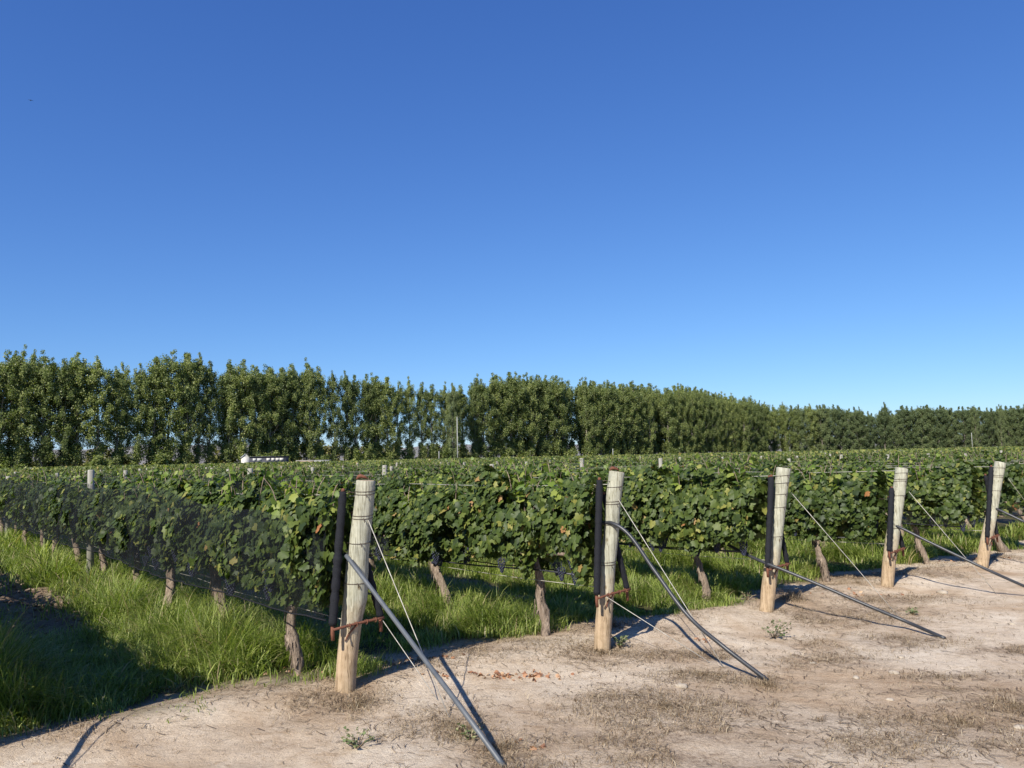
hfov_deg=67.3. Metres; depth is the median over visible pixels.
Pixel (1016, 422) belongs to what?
shelter tree
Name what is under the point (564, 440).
poplar tree
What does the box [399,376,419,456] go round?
poplar tree
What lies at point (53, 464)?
bush
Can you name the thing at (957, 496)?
grapevine
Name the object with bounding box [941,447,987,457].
grapevine
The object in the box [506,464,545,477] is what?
grapevine
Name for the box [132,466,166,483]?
grapevine
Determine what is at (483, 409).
poplar tree
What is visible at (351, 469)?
grapevine
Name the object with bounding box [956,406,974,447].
shelter tree
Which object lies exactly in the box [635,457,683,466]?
grapevine
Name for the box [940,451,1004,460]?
grapevine
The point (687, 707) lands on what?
dry weeds
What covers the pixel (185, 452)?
poplar tree
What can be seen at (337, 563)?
net roll
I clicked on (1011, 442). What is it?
shelter tree
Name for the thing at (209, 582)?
trellis wire
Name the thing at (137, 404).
poplar tree
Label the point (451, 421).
pointed tree
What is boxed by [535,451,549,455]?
bush
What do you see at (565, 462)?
grapevine
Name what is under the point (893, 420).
shelter tree
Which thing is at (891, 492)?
net roll
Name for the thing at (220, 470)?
grapevine
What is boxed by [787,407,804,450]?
shelter tree
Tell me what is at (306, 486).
grapevine
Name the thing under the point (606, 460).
grapevine
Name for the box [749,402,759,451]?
poplar tree
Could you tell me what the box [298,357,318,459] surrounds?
poplar tree
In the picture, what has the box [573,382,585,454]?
poplar tree
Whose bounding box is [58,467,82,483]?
grapevine
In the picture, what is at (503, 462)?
grapevine
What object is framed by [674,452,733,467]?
grapevine
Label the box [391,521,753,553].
trellis wire
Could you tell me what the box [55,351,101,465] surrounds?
poplar tree
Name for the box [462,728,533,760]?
dry tuft
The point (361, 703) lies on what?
dry tuft
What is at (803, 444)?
shelter tree
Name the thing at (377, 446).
poplar tree
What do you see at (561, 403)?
poplar tree
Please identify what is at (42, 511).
grapevine
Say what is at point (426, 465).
grapevine
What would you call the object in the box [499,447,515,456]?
bush
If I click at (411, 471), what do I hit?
grapevine
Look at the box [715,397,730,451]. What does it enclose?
poplar tree
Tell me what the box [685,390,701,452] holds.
poplar tree
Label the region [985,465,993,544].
net roll
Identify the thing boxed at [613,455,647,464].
grapevine
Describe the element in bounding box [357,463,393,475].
grapevine
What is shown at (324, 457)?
bush
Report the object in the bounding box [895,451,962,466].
grapevine
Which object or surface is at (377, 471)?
grapevine
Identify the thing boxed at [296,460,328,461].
wall
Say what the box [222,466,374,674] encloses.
grapevine
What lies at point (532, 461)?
grapevine
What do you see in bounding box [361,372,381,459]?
poplar tree
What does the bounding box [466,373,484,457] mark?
poplar tree
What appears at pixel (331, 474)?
grapevine
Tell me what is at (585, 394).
poplar tree
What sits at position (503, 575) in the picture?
trellis wire
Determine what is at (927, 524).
trellis wire
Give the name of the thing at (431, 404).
poplar tree
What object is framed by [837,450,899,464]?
grapevine
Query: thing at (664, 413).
poplar tree
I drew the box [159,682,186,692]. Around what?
weed
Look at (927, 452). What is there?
grapevine
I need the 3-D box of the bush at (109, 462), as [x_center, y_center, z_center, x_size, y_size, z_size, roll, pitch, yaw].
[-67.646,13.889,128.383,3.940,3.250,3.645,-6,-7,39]
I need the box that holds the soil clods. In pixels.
[0,549,568,644]
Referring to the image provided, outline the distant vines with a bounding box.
[0,446,1023,475]
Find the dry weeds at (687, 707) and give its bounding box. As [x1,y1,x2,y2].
[0,543,1023,767]
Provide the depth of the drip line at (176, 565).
7.91 m
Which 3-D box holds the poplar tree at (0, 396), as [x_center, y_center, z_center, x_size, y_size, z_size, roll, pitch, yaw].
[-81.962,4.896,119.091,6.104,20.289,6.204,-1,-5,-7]
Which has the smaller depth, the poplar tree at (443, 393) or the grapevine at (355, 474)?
the grapevine at (355, 474)
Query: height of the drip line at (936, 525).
0.075 m
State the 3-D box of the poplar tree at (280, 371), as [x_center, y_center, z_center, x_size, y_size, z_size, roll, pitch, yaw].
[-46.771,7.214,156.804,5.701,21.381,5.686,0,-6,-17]
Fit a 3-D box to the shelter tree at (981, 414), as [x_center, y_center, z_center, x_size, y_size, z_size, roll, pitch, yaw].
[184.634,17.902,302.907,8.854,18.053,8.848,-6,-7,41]
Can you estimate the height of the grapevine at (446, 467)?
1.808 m
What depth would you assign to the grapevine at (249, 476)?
12.16 m
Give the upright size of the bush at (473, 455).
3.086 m
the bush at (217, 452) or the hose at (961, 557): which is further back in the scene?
the bush at (217, 452)
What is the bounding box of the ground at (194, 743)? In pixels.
[0,507,1023,767]
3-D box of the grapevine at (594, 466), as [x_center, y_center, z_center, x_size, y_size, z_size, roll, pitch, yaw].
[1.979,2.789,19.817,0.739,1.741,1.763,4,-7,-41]
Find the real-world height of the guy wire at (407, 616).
1.299 m
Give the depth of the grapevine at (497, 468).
18.49 m
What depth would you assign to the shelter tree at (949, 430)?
299.71 m
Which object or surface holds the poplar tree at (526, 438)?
on the ground at (194, 743)
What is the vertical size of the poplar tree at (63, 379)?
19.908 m
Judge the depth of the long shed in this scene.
126.00 m
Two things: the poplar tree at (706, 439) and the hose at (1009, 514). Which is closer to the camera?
the hose at (1009, 514)
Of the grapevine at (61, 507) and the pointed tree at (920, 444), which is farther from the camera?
the pointed tree at (920, 444)
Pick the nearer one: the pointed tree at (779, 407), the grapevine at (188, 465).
the grapevine at (188, 465)
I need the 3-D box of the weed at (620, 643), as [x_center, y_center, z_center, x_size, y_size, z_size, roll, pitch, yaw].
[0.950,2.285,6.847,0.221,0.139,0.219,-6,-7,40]
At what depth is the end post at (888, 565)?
9.53 m
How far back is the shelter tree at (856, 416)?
294.29 m
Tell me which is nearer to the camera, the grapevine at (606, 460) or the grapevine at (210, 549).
the grapevine at (210, 549)
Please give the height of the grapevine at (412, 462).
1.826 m
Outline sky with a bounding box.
[0,0,1023,449]
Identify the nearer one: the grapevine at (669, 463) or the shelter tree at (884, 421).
the grapevine at (669, 463)
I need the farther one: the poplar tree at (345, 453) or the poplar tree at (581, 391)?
the poplar tree at (581, 391)
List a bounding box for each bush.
[0,461,9,467]
[2,456,26,467]
[49,455,71,466]
[70,450,92,465]
[83,455,106,465]
[101,458,114,465]
[102,444,131,464]
[129,461,146,464]
[150,448,170,464]
[169,457,185,464]
[206,446,237,462]
[256,450,283,456]
[287,443,302,459]
[302,441,342,460]
[314,454,330,460]
[344,448,369,460]
[370,454,386,459]
[401,449,419,459]
[434,441,458,458]
[437,448,452,457]
[467,453,478,457]
[485,452,496,457]
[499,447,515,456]
[517,448,534,456]
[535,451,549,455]
[559,445,578,455]
[580,448,596,455]
[602,445,619,454]
[639,448,650,453]
[668,447,682,453]
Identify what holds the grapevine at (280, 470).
on the ground at (194, 743)
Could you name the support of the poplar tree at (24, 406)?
on the ground at (194, 743)
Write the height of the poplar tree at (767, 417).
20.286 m
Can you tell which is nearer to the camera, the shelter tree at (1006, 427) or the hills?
the shelter tree at (1006, 427)
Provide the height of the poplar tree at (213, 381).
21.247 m
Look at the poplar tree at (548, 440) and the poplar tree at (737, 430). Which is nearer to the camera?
the poplar tree at (548, 440)
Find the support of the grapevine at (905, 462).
on the ground at (194, 743)
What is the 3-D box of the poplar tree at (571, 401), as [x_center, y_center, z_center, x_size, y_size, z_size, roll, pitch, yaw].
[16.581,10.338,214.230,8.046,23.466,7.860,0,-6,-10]
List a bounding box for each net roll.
[329,488,354,640]
[350,511,382,631]
[593,477,609,606]
[603,492,629,600]
[764,475,773,576]
[767,475,788,569]
[886,486,894,559]
[887,497,904,555]
[984,474,998,541]
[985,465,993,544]
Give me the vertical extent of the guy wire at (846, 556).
1.296 m
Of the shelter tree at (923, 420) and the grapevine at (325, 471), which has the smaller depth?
the grapevine at (325, 471)
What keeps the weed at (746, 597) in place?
on the ground at (194, 743)
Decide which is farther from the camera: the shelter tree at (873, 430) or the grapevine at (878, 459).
the shelter tree at (873, 430)
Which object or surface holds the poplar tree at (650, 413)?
on the ground at (194, 743)
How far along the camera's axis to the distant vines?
46.57 m
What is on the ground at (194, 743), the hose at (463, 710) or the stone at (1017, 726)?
the stone at (1017, 726)
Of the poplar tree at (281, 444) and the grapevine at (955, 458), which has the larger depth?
the poplar tree at (281, 444)
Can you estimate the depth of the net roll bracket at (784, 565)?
8.22 m
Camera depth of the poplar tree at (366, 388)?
164.70 m
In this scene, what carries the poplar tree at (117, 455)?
on the ground at (194, 743)
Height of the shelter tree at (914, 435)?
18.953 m
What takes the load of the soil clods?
on the ground at (194, 743)
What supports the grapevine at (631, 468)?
on the ground at (194, 743)
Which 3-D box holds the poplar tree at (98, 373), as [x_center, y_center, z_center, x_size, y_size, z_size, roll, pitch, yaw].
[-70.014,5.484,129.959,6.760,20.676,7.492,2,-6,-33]
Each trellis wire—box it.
[10,521,340,618]
[107,476,606,485]
[323,463,1023,468]
[371,556,593,586]
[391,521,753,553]
[401,470,870,472]
[451,559,593,577]
[620,548,753,559]
[901,523,950,524]
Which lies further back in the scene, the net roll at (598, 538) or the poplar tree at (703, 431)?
the poplar tree at (703, 431)
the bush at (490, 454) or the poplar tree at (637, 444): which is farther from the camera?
the poplar tree at (637, 444)
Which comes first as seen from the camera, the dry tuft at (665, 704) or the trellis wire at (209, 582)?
the dry tuft at (665, 704)
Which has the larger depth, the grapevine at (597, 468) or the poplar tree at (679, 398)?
the poplar tree at (679, 398)
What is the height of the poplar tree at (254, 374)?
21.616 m
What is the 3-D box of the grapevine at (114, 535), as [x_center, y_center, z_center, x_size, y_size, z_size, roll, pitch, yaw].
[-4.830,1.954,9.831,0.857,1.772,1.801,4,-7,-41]
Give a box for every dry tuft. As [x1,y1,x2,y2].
[315,687,399,720]
[407,709,514,755]
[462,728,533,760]
[523,626,562,636]
[586,645,617,657]
[587,614,631,628]
[630,693,702,716]
[677,664,729,683]
[729,675,805,698]
[775,585,820,605]
[914,706,1018,732]
[974,694,1023,720]
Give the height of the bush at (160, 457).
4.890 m
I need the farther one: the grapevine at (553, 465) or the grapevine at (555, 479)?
the grapevine at (553, 465)
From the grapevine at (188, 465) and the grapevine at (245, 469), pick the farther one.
the grapevine at (188, 465)
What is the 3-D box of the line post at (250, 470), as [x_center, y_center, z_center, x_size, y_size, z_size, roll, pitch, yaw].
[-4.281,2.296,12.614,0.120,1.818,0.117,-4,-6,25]
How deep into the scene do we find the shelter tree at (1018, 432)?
302.92 m
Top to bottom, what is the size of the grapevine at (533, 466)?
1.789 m
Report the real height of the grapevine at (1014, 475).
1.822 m
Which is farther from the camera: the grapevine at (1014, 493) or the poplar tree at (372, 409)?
the poplar tree at (372, 409)
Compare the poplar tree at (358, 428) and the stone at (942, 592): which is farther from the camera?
the poplar tree at (358, 428)
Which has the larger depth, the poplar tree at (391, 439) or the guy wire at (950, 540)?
the poplar tree at (391, 439)
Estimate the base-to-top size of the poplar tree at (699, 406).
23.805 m
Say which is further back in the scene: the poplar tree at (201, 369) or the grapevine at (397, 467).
the poplar tree at (201, 369)
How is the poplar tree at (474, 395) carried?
on the ground at (194, 743)
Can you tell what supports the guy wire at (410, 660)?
attached to the net roll bracket at (375, 619)
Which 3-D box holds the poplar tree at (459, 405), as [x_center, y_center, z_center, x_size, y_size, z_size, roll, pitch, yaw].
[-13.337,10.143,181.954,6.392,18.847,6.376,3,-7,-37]
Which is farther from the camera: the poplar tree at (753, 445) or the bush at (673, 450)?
the poplar tree at (753, 445)
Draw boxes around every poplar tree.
[0,349,26,465]
[0,350,33,465]
[0,375,4,411]
[2,344,40,463]
[17,349,46,466]
[22,350,65,466]
[39,357,61,466]
[49,358,86,466]
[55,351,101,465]
[56,355,82,465]
[77,355,118,460]
[102,366,133,464]
[106,361,132,464]
[120,363,152,464]
[131,357,177,464]
[143,356,169,451]
[149,349,191,463]
[169,352,200,462]
[171,352,201,463]
[184,352,214,462]
[196,360,222,462]
[211,362,241,462]
[212,359,245,462]
[220,359,261,461]
[238,365,265,453]
[241,366,270,456]
[255,368,288,454]
[256,364,277,454]
[268,367,297,455]
[276,368,291,452]
[281,363,310,461]
[285,367,305,459]
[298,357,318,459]
[298,364,323,459]
[306,366,330,458]
[321,370,345,460]
[335,371,358,460]
[342,375,369,458]
[356,373,378,459]
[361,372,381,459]
[363,376,392,459]
[376,376,403,459]
[389,382,406,459]
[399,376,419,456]
[412,381,431,458]
[422,384,444,458]
[436,381,454,453]
[441,388,465,456]
[454,384,475,457]
[465,378,485,455]
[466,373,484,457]
[472,379,497,457]
[484,372,510,456]
[489,374,502,456]
[490,376,517,456]
[495,372,527,455]
[506,371,523,456]
[507,375,534,453]
[514,374,530,451]
[520,375,541,455]
[525,372,539,455]
[530,374,552,454]
[536,375,558,454]
[546,375,571,455]
[548,375,563,455]
[552,377,576,454]
[561,378,575,450]
[563,380,580,454]
[573,378,590,437]
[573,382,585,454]
[575,377,598,453]
[580,380,607,451]
[592,384,612,454]
[600,381,620,454]
[603,383,626,453]
[615,384,632,453]
[618,384,632,452]
[618,384,641,453]
[626,380,644,453]
[632,386,648,453]
[639,384,653,449]
[642,387,657,453]
[643,387,657,448]
[647,383,658,453]
[650,389,662,453]
[654,390,668,452]
[657,387,678,453]
[662,389,680,448]
[672,386,689,453]
[676,386,693,452]
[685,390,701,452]
[690,387,705,452]
[693,393,710,452]
[700,388,710,452]
[702,393,713,452]
[705,395,720,452]
[711,393,718,452]
[713,395,724,451]
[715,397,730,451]
[722,396,736,451]
[726,398,738,451]
[731,398,742,451]
[737,396,752,451]
[742,398,754,451]
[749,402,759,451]
[751,402,762,451]
[756,400,766,451]
[759,401,773,451]
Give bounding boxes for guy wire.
[368,520,448,716]
[382,619,437,700]
[607,597,710,662]
[618,499,723,666]
[792,494,898,616]
[909,492,996,593]
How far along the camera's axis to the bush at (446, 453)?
174.63 m
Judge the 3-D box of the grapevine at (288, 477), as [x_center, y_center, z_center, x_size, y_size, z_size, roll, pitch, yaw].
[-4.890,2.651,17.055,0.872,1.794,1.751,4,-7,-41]
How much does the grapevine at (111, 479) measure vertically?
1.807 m
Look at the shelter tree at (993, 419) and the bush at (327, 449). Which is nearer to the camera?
the bush at (327, 449)
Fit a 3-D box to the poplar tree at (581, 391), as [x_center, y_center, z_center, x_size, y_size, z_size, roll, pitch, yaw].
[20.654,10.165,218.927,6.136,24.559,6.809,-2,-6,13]
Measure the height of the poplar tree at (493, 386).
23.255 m
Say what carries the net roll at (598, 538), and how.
attached to the net roll bracket at (612, 594)
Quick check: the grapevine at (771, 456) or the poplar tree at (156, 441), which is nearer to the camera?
the grapevine at (771, 456)
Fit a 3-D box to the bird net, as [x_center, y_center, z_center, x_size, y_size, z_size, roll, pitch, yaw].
[-12.606,2.720,18.343,0.214,0.974,34.002,4,-7,-41]
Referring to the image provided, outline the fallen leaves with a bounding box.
[225,557,1009,749]
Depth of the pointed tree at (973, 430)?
298.91 m
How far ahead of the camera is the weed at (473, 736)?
4.72 m
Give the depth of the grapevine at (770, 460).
16.08 m
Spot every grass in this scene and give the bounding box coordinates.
[0,517,1023,738]
[12,553,881,715]
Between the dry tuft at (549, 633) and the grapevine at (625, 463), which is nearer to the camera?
the dry tuft at (549, 633)
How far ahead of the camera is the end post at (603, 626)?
6.78 m
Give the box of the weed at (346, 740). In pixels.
[341,726,373,748]
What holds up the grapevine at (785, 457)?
on the ground at (194, 743)
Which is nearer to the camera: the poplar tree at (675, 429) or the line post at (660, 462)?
the line post at (660, 462)
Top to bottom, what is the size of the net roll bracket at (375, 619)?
0.133 m
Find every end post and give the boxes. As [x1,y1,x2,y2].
[335,474,374,692]
[594,466,624,651]
[759,467,790,611]
[881,467,907,586]
[976,461,1005,567]
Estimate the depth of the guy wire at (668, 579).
6.52 m
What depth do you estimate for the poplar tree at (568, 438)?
212.66 m
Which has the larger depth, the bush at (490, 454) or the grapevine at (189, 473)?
the bush at (490, 454)
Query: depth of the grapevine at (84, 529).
10.92 m
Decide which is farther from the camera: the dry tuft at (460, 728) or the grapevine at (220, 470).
the grapevine at (220, 470)
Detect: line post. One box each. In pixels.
[5,476,10,532]
[86,470,94,575]
[247,468,252,474]
[382,465,386,477]
[658,458,662,467]
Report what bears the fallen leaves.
on the ground at (194, 743)
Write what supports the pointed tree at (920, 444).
on the ground at (194, 743)
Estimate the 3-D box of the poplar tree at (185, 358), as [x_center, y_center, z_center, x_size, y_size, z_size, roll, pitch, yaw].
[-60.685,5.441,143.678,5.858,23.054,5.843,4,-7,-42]
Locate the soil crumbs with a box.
[6,552,1023,767]
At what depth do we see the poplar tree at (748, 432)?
268.26 m
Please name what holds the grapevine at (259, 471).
on the ground at (194, 743)
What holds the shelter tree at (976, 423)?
on the ground at (194, 743)
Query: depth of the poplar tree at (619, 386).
230.31 m
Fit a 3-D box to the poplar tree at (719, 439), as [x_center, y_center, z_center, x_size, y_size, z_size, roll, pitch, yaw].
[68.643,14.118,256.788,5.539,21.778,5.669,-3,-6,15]
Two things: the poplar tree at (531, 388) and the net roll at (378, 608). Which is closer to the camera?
the net roll at (378, 608)
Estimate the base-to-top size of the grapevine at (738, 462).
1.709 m
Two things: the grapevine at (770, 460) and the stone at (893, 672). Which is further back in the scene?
the grapevine at (770, 460)
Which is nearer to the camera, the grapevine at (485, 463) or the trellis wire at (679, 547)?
the trellis wire at (679, 547)
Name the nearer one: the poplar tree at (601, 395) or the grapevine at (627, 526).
the grapevine at (627, 526)
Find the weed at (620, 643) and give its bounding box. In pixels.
[611,633,628,647]
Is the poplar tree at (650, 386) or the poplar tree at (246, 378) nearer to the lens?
the poplar tree at (246, 378)
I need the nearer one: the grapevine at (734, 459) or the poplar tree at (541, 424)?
the grapevine at (734, 459)
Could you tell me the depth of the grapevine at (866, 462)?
14.20 m
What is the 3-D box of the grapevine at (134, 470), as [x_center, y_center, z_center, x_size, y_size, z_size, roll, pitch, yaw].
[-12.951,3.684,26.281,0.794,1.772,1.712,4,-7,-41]
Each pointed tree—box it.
[442,383,462,458]
[777,402,789,450]
[880,402,891,448]
[913,407,923,447]
[970,406,982,446]
[995,404,1006,446]
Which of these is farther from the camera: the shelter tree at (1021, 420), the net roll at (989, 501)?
the shelter tree at (1021, 420)
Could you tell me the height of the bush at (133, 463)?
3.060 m
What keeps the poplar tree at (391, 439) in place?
on the ground at (194, 743)
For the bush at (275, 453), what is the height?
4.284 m
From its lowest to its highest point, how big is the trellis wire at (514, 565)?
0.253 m
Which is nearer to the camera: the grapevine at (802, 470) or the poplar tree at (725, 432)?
the grapevine at (802, 470)
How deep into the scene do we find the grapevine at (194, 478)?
14.11 m
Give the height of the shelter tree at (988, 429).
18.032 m
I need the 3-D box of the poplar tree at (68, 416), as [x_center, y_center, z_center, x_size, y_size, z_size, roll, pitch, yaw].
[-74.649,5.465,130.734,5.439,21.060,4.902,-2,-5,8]
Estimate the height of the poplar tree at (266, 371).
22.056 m
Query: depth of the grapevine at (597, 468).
16.27 m
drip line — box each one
[9,518,329,606]
[385,548,573,574]
[619,543,737,551]
[885,521,962,526]
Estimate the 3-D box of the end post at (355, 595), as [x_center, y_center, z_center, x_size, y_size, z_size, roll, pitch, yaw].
[-1.171,1.553,5.734,0.308,1.751,0.194,-1,-5,0]
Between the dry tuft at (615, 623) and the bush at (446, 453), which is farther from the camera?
the bush at (446, 453)
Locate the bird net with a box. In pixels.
[2,523,326,620]
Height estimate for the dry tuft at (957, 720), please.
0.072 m
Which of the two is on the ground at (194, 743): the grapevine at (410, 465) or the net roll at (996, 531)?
the grapevine at (410, 465)
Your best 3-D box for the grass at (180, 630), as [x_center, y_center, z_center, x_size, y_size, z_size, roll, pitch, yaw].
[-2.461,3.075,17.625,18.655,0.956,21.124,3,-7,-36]
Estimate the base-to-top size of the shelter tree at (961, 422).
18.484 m
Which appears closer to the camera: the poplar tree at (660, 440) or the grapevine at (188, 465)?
the grapevine at (188, 465)
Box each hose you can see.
[344,554,505,766]
[602,521,768,681]
[723,543,945,638]
[895,525,1023,586]
[995,508,1023,522]
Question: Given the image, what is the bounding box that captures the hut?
[240,454,249,462]
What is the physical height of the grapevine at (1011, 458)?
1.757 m
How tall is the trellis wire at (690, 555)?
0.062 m
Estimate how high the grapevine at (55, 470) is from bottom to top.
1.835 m
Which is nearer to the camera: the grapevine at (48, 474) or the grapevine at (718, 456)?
the grapevine at (48, 474)
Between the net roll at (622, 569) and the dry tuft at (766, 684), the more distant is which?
the net roll at (622, 569)
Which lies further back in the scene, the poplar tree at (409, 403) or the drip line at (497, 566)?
the poplar tree at (409, 403)
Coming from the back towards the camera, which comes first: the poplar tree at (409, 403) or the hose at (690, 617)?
the poplar tree at (409, 403)
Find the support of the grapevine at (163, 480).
on the ground at (194, 743)
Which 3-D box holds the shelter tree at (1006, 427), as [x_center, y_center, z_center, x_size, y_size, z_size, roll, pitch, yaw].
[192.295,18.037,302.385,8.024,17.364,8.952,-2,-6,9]
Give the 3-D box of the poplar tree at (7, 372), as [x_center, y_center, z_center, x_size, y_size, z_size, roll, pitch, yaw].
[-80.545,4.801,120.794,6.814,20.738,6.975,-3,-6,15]
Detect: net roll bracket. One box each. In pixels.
[333,616,383,640]
[598,588,630,607]
[769,563,790,577]
[891,547,905,559]
[989,534,999,544]
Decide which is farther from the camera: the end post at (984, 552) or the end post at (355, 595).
the end post at (984, 552)
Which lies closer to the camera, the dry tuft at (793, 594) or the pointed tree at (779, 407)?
the dry tuft at (793, 594)
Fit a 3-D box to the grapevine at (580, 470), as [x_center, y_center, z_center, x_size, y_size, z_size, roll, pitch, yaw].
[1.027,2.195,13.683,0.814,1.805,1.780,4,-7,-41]
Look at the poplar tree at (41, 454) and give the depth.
124.01 m
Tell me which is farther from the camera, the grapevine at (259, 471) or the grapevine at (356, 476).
the grapevine at (259, 471)
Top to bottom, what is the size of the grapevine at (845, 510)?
1.708 m
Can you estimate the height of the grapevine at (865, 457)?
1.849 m
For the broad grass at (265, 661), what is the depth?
6.14 m
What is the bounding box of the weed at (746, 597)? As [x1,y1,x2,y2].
[738,590,754,599]
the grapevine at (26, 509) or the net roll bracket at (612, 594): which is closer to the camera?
the net roll bracket at (612, 594)
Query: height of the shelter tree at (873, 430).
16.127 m
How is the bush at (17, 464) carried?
on the ground at (194, 743)
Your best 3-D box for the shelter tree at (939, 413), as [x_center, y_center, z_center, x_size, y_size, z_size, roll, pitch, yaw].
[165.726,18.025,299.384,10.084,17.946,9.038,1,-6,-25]
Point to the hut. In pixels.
(244, 458)
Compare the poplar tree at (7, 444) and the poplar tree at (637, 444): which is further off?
the poplar tree at (637, 444)
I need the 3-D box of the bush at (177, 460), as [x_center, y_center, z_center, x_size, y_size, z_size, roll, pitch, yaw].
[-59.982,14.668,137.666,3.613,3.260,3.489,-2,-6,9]
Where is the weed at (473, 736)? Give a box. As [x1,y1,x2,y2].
[456,722,482,739]
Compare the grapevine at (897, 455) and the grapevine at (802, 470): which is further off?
the grapevine at (897, 455)
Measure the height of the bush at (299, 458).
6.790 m
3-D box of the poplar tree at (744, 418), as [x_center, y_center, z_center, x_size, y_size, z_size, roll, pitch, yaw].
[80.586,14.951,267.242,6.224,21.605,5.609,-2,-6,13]
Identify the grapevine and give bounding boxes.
[0,471,17,534]
[0,471,29,537]
[1,467,46,543]
[15,468,35,481]
[15,474,60,547]
[27,467,83,551]
[41,471,59,480]
[43,470,101,564]
[49,466,64,476]
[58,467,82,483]
[71,478,120,579]
[88,467,163,588]
[96,466,123,485]
[107,467,128,478]
[113,467,149,486]
[119,466,142,477]
[127,462,209,609]
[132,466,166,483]
[155,468,205,483]
[166,464,278,618]
[177,464,195,472]
[182,467,208,479]
[183,469,220,488]
[208,462,265,492]
[212,467,225,476]
[219,462,247,481]
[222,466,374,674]
[236,462,303,499]
[240,464,282,479]
[270,465,298,476]
[274,463,316,482]
[277,470,347,548]
[284,461,301,470]
[284,463,318,476]
[298,461,321,473]
[298,468,342,488]
[309,465,349,479]
[314,463,342,473]
[322,461,346,470]
[327,470,416,576]
[333,465,371,481]
[336,461,367,474]
[339,472,381,484]
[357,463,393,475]
[364,467,393,480]
[373,464,429,491]
[376,476,509,608]
[379,461,407,471]
[397,464,456,478]
[402,460,432,471]
[404,460,420,464]
[419,456,496,497]
[420,460,457,474]
[440,459,479,475]
[464,456,624,636]
[477,460,495,465]
[491,460,571,560]
[495,457,537,473]
[498,459,520,465]
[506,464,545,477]
[520,460,557,467]
[522,458,545,463]
[522,458,571,469]
[525,458,585,476]
[532,456,608,479]
[543,465,660,547]
[551,457,576,465]
[558,462,589,468]
[567,460,617,470]
[574,459,633,475]
[576,455,617,466]
[592,454,635,469]
[606,456,675,550]
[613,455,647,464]
[623,450,767,600]
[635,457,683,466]
[636,457,658,462]
[662,458,718,470]
[673,458,767,560]
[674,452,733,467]
[699,454,743,462]
[702,457,782,482]
[708,452,730,458]
[713,453,788,472]
[722,456,771,465]
[750,452,796,459]
[752,459,888,581]
[764,453,798,458]
[774,458,865,550]
[779,455,852,477]
[781,450,853,469]
[788,451,843,464]
[831,450,877,458]
[837,449,882,461]
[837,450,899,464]
[844,456,902,465]
[846,451,948,536]
[853,458,909,514]
[857,453,985,563]
[877,451,924,458]
[891,454,926,461]
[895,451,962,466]
[899,450,979,517]
[908,450,943,456]
[914,452,1012,530]
[923,450,985,458]
[933,450,1023,551]
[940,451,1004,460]
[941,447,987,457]
[963,450,1023,516]
[986,451,1023,519]
[1007,455,1023,508]
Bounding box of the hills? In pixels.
[30,439,980,464]
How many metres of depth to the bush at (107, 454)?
151.27 m
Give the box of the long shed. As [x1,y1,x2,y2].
[249,456,289,461]
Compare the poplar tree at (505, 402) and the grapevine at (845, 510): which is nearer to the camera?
the grapevine at (845, 510)
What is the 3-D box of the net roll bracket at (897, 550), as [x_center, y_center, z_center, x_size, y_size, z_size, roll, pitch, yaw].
[4.774,2.095,9.502,0.421,0.133,0.044,4,-7,-41]
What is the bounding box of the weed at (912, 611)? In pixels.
[905,607,918,614]
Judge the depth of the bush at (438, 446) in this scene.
197.21 m
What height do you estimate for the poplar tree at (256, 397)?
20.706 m
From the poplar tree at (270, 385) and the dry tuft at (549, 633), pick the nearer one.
the dry tuft at (549, 633)
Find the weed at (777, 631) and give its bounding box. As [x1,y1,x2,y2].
[761,619,790,637]
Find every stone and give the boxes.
[675,683,687,688]
[888,670,899,673]
[936,590,947,593]
[1013,724,1023,728]
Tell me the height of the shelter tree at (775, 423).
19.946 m
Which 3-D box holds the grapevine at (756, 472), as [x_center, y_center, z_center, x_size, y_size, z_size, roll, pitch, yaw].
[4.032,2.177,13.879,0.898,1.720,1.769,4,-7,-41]
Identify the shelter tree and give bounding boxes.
[769,405,783,450]
[778,405,788,450]
[778,405,792,450]
[787,405,799,449]
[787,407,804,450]
[791,404,812,450]
[800,406,815,450]
[803,403,818,450]
[809,405,834,450]
[813,405,830,446]
[814,404,839,449]
[829,404,845,449]
[830,405,853,449]
[838,410,860,449]
[847,406,869,449]
[856,412,872,448]
[864,413,884,448]
[871,409,894,448]
[872,411,887,447]
[887,413,904,448]
[890,406,917,448]
[900,406,919,447]
[911,406,933,447]
[912,404,942,447]
[929,408,953,447]
[937,406,957,447]
[940,408,966,447]
[952,406,970,445]
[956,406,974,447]
[961,407,983,446]
[970,407,992,446]
[979,407,995,445]
[983,409,1001,446]
[992,410,1011,445]
[997,405,1021,445]
[1007,406,1023,445]
[1009,406,1019,445]
[1014,405,1023,445]
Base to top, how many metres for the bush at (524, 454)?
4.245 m
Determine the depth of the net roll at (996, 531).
11.01 m
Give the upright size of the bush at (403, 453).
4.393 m
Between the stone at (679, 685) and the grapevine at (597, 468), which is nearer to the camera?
the stone at (679, 685)
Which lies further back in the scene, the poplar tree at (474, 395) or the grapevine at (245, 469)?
the poplar tree at (474, 395)
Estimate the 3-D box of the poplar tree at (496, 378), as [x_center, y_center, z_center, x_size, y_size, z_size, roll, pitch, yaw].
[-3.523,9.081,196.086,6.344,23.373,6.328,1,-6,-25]
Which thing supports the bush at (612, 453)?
on the ground at (194, 743)
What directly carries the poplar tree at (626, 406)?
on the ground at (194, 743)
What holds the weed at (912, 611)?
on the ground at (194, 743)
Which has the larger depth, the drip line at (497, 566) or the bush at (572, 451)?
the bush at (572, 451)
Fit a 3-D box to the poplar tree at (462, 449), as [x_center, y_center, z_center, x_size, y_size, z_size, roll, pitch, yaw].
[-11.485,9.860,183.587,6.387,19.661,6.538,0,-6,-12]
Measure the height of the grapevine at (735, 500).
1.839 m

